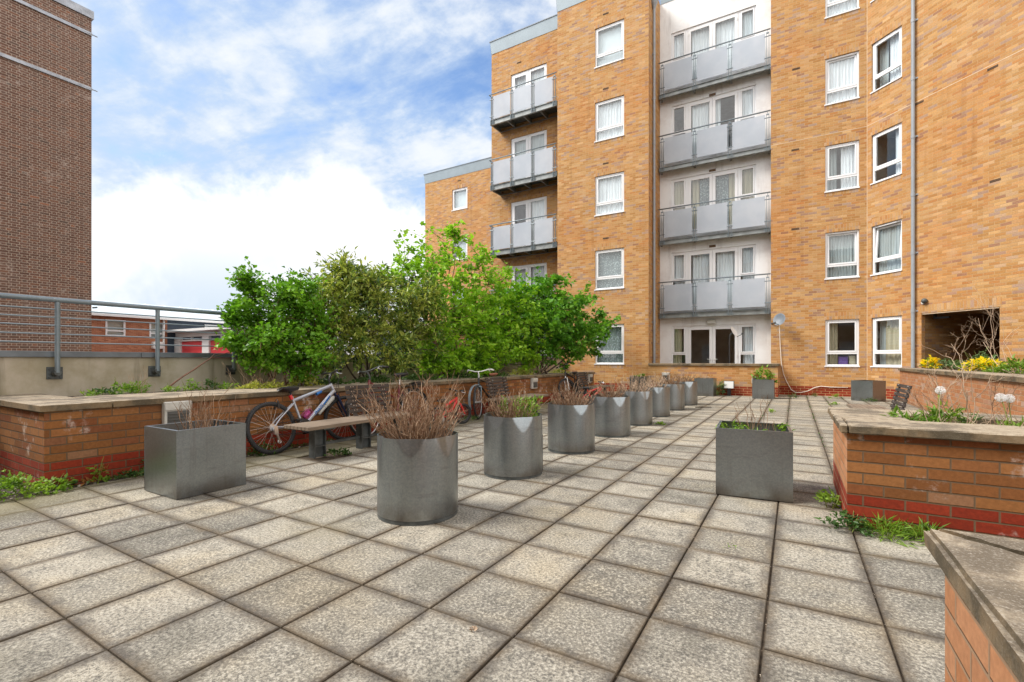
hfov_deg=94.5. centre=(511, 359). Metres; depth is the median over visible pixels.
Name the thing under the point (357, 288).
evergreen shrub
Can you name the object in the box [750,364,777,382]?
leafy plant
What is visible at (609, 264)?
window
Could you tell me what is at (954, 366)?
leafy plant
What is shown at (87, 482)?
weeds
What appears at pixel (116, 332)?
window
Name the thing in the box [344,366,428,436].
bicycle
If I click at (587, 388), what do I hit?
bicycle
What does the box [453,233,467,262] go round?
window
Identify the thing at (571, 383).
bicycle
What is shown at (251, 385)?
variegated plant
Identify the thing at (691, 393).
round planter
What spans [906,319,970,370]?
bare shrub
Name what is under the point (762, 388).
square planter
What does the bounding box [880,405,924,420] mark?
weed
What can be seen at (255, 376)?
dried weed
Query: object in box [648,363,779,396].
terrace wall
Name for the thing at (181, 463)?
square planter
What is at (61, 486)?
weed
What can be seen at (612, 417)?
round planter
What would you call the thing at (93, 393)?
weed
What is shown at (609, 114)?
window
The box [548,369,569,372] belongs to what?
variegated plant
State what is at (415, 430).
dried plant
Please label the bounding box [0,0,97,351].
brick tower
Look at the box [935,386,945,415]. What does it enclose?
dandelion
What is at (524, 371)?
variegated plant
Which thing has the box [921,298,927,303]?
security camera
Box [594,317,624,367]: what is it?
window
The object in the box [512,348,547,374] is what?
dried weed
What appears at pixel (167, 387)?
weed
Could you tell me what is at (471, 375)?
ground ivy
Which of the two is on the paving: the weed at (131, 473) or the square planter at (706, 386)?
the square planter at (706, 386)
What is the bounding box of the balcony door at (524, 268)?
[510,257,546,287]
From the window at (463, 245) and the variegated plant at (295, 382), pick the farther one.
the window at (463, 245)
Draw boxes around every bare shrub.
[900,381,956,422]
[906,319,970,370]
[914,355,1007,423]
[958,283,1022,373]
[984,370,1023,424]
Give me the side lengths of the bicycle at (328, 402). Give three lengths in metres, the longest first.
1.777 x 1.053 x 0.585 m
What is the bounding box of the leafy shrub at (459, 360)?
[401,279,552,377]
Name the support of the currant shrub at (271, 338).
on the planting bed at (48, 437)
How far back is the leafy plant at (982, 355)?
11.09 m
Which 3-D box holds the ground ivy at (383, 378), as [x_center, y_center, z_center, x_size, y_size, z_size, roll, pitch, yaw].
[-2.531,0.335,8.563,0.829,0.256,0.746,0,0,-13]
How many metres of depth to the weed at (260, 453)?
5.75 m
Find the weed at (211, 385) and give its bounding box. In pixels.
[194,378,227,390]
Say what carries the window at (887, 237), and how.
in the apartment building at (839, 184)
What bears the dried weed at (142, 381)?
on the planting bed at (48, 437)
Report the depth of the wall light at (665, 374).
16.31 m
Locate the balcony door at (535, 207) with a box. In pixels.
[510,190,546,247]
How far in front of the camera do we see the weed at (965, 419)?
3.55 m
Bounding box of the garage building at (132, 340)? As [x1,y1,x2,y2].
[92,300,434,358]
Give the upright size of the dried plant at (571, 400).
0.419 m
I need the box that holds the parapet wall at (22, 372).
[0,351,560,395]
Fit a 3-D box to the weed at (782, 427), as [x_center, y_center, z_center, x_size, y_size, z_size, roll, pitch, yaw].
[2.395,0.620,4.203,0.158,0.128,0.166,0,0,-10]
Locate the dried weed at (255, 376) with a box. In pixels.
[222,359,289,388]
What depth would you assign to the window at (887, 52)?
14.09 m
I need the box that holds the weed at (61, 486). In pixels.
[28,473,76,495]
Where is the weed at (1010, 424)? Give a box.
[993,416,1023,425]
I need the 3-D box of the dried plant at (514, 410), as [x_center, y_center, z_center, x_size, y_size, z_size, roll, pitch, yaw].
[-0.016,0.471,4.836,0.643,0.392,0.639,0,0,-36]
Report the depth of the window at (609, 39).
17.60 m
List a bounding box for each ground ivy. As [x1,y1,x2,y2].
[313,375,350,384]
[349,372,393,382]
[397,372,441,380]
[443,371,482,378]
[482,371,509,376]
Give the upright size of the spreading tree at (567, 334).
3.325 m
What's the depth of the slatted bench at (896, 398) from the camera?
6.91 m
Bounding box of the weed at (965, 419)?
[956,411,983,422]
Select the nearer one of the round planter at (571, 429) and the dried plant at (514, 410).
the dried plant at (514, 410)
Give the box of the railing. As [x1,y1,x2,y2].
[0,293,552,378]
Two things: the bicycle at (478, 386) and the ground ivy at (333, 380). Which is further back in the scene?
the bicycle at (478, 386)
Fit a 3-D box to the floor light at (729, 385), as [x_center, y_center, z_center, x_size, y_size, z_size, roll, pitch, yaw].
[6.993,0.917,15.247,0.300,0.480,0.126,0,0,31]
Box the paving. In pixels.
[0,391,944,681]
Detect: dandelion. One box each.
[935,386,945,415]
[994,393,1008,425]
[1003,394,1014,425]
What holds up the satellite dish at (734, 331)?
on the terrace floor
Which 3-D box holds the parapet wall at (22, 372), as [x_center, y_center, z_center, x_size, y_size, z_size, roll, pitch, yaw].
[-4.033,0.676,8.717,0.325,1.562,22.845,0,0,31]
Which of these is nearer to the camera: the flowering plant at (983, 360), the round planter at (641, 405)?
the round planter at (641, 405)
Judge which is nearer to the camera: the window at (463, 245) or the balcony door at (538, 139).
the balcony door at (538, 139)
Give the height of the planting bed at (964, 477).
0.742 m
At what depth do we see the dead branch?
6.64 m
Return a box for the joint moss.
[760,397,843,446]
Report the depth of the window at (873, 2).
14.33 m
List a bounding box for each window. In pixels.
[105,319,124,335]
[149,323,162,338]
[452,182,467,212]
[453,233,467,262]
[594,12,624,71]
[594,88,624,145]
[594,165,624,219]
[594,241,624,293]
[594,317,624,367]
[824,0,860,22]
[824,42,860,109]
[824,132,860,196]
[824,222,860,283]
[824,311,860,370]
[870,0,879,6]
[870,16,902,97]
[870,113,902,188]
[870,210,902,279]
[870,307,902,371]
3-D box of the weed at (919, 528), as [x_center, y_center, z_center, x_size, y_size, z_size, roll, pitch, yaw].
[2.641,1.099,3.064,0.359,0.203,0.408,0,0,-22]
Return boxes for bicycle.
[245,369,367,454]
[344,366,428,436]
[432,388,470,427]
[467,369,507,418]
[556,361,584,400]
[574,381,609,401]
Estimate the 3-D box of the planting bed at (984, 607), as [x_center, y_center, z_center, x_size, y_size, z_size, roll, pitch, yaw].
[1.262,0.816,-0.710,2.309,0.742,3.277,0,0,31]
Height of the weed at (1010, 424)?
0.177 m
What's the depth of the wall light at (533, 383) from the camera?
12.01 m
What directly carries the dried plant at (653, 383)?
on the round planter at (661, 401)
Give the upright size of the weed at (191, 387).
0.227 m
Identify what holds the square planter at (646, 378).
on the paving
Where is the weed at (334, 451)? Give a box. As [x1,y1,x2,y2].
[323,447,351,455]
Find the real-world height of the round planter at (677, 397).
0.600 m
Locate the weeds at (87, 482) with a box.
[46,400,553,491]
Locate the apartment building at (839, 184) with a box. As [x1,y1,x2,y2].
[423,0,1023,399]
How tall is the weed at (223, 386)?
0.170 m
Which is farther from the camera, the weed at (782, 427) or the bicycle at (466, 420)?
the bicycle at (466, 420)
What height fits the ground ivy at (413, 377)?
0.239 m
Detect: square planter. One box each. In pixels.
[144,419,245,499]
[630,376,650,389]
[694,378,716,396]
[716,420,792,502]
[752,379,774,398]
[851,380,885,401]
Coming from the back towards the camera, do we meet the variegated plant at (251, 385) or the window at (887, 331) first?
the window at (887, 331)
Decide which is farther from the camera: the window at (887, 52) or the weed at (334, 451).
the window at (887, 52)
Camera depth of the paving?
2.51 m
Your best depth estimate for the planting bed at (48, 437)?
4.82 m
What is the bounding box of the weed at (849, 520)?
[813,509,878,536]
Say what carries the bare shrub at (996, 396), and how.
on the planting bed at (964, 477)
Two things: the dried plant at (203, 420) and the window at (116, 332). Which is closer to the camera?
the dried plant at (203, 420)
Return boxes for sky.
[71,0,659,318]
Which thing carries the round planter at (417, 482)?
on the paving
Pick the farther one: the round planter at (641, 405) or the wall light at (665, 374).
the wall light at (665, 374)
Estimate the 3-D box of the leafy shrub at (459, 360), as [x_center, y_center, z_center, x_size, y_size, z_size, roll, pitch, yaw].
[-0.762,-0.813,11.613,2.365,2.836,4.907,0,0,31]
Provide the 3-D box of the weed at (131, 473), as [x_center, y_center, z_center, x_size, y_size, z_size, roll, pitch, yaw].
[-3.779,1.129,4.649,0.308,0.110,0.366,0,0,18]
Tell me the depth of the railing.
6.17 m
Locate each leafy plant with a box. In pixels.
[716,381,725,394]
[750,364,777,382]
[938,358,957,368]
[945,359,982,369]
[958,347,1013,368]
[981,361,1014,373]
[987,354,1023,373]
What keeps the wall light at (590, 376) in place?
attached to the planting bed at (48, 437)
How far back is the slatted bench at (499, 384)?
9.54 m
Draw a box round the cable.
[779,326,847,392]
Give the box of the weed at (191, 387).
[179,378,204,390]
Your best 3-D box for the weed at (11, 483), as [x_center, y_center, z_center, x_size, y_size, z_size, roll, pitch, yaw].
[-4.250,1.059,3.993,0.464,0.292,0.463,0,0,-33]
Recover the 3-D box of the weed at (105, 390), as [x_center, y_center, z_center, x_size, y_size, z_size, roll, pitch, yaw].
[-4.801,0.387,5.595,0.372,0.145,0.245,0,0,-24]
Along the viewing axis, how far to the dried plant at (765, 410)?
4.20 m
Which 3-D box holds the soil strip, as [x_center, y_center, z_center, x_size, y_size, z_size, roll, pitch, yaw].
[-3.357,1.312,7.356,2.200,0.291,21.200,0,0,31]
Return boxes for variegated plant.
[233,380,268,388]
[260,379,288,387]
[287,369,324,385]
[507,367,532,374]
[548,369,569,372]
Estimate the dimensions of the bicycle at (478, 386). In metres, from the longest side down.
1.700 x 1.000 x 0.552 m
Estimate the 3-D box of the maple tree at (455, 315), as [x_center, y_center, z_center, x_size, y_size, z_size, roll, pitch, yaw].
[-1.266,-1.441,11.301,2.230,3.827,4.677,0,0,31]
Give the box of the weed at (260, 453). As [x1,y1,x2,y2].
[246,441,275,456]
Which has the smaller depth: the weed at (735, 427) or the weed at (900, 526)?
the weed at (900, 526)
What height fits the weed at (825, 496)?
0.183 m
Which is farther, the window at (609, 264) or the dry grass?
the window at (609, 264)
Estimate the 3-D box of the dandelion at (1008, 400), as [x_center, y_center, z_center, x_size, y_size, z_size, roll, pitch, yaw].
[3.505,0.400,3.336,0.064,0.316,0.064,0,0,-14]
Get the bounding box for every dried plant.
[173,381,235,429]
[353,370,468,438]
[478,388,553,417]
[545,378,598,404]
[588,374,627,396]
[614,375,656,391]
[640,371,666,386]
[659,372,684,383]
[673,371,695,381]
[734,395,773,430]
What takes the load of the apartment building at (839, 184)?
on the ground
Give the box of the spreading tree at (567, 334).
[493,266,620,373]
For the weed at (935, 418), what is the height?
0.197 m
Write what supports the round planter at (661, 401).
on the paving
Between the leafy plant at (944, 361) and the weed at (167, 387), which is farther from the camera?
the leafy plant at (944, 361)
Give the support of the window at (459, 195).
in the apartment building at (839, 184)
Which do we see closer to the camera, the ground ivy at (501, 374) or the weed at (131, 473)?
the weed at (131, 473)
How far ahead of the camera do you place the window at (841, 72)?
14.96 m
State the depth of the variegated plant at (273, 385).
6.90 m
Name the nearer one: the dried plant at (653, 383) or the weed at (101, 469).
the weed at (101, 469)
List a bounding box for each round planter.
[377,428,457,525]
[484,411,542,479]
[548,401,594,454]
[591,394,630,437]
[619,390,652,425]
[641,386,669,416]
[658,383,684,410]
[673,381,697,405]
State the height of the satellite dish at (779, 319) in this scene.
0.400 m
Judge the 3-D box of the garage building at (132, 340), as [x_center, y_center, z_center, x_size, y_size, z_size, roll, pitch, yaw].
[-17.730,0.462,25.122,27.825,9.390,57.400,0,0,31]
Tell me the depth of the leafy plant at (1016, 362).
8.26 m
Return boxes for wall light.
[162,401,190,423]
[530,378,537,388]
[588,374,592,382]
[662,372,669,379]
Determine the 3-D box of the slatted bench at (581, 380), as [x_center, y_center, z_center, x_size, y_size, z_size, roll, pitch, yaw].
[2.399,0.754,13.617,0.546,0.806,1.750,0,0,31]
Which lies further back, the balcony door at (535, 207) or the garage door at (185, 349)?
the garage door at (185, 349)
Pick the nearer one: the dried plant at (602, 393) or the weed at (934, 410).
the weed at (934, 410)
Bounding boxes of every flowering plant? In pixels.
[919,355,941,368]
[957,356,1006,371]
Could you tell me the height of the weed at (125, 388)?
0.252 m
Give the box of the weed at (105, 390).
[86,386,121,395]
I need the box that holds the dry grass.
[908,395,1023,426]
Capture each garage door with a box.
[182,341,201,352]
[210,340,229,352]
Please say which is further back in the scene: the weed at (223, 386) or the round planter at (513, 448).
the weed at (223, 386)
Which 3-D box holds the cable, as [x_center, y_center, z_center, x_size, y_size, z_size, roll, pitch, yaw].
[9.661,-0.022,15.214,1.874,2.211,0.155,0,0,31]
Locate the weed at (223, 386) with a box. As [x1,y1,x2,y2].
[217,381,238,388]
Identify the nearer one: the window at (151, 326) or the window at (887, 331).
the window at (887, 331)
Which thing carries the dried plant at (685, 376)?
on the round planter at (691, 393)
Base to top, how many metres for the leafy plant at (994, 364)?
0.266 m
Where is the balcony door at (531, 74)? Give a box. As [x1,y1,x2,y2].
[510,57,546,112]
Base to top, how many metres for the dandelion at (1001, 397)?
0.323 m
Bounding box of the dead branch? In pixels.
[170,351,234,385]
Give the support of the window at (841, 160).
in the apartment building at (839, 184)
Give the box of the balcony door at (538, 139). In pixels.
[510,124,546,180]
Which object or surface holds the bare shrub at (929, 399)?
on the planting bed at (964, 477)
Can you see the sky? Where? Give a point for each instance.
(276, 134)
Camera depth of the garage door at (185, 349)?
30.10 m
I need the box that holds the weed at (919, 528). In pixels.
[887,516,949,545]
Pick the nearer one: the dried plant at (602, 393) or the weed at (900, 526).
the weed at (900, 526)
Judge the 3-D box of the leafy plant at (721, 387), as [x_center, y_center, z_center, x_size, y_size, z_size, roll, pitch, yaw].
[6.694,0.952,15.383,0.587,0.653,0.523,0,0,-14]
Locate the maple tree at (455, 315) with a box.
[377,219,527,377]
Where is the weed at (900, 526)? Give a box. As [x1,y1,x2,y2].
[848,512,917,548]
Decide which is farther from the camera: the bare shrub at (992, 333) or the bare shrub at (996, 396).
the bare shrub at (992, 333)
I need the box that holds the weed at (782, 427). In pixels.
[774,422,794,431]
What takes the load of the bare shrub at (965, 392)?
on the planting bed at (964, 477)
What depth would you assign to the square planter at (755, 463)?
3.94 m
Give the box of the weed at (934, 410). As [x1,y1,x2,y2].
[916,395,973,423]
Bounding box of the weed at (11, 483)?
[0,469,42,501]
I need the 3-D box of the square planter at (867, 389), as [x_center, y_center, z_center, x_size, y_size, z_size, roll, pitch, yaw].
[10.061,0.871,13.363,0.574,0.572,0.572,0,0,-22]
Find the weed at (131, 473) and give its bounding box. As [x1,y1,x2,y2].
[107,468,143,479]
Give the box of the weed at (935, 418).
[906,414,941,421]
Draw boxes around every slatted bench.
[284,384,412,458]
[485,377,548,411]
[575,372,611,401]
[847,383,911,409]
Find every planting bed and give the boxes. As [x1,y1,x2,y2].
[0,371,594,488]
[828,407,1023,539]
[898,368,1023,414]
[923,529,1023,681]
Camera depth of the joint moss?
10.08 m
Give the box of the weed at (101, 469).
[80,456,110,485]
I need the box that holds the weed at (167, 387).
[160,383,181,391]
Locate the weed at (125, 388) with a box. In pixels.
[102,379,151,394]
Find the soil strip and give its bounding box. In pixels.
[0,401,555,500]
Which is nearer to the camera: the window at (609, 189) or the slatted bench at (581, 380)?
the slatted bench at (581, 380)
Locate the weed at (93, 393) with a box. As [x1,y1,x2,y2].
[79,388,103,395]
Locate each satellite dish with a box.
[729,327,743,362]
[771,313,784,324]
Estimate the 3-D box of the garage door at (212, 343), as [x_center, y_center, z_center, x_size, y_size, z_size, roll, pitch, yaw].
[-17.327,1.988,28.342,2.668,6.338,0.075,0,0,31]
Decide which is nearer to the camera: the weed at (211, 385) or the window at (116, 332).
the weed at (211, 385)
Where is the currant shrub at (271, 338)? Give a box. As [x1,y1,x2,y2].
[213,256,341,385]
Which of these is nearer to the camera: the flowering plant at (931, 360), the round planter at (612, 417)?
the round planter at (612, 417)
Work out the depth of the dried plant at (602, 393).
7.27 m
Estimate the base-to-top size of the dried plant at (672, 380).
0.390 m
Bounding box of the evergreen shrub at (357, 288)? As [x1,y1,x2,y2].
[298,245,464,381]
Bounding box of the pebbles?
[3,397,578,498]
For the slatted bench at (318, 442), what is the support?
on the paving
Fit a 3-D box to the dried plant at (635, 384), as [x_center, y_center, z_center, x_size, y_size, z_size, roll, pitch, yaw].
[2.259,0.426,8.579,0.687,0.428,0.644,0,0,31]
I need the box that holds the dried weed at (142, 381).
[128,366,155,393]
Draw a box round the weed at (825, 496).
[813,486,840,508]
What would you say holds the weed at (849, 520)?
on the paving
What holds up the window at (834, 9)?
in the apartment building at (839, 184)
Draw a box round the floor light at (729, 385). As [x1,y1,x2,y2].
[724,381,733,395]
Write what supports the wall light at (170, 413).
attached to the planting bed at (48, 437)
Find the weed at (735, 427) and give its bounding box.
[714,420,745,428]

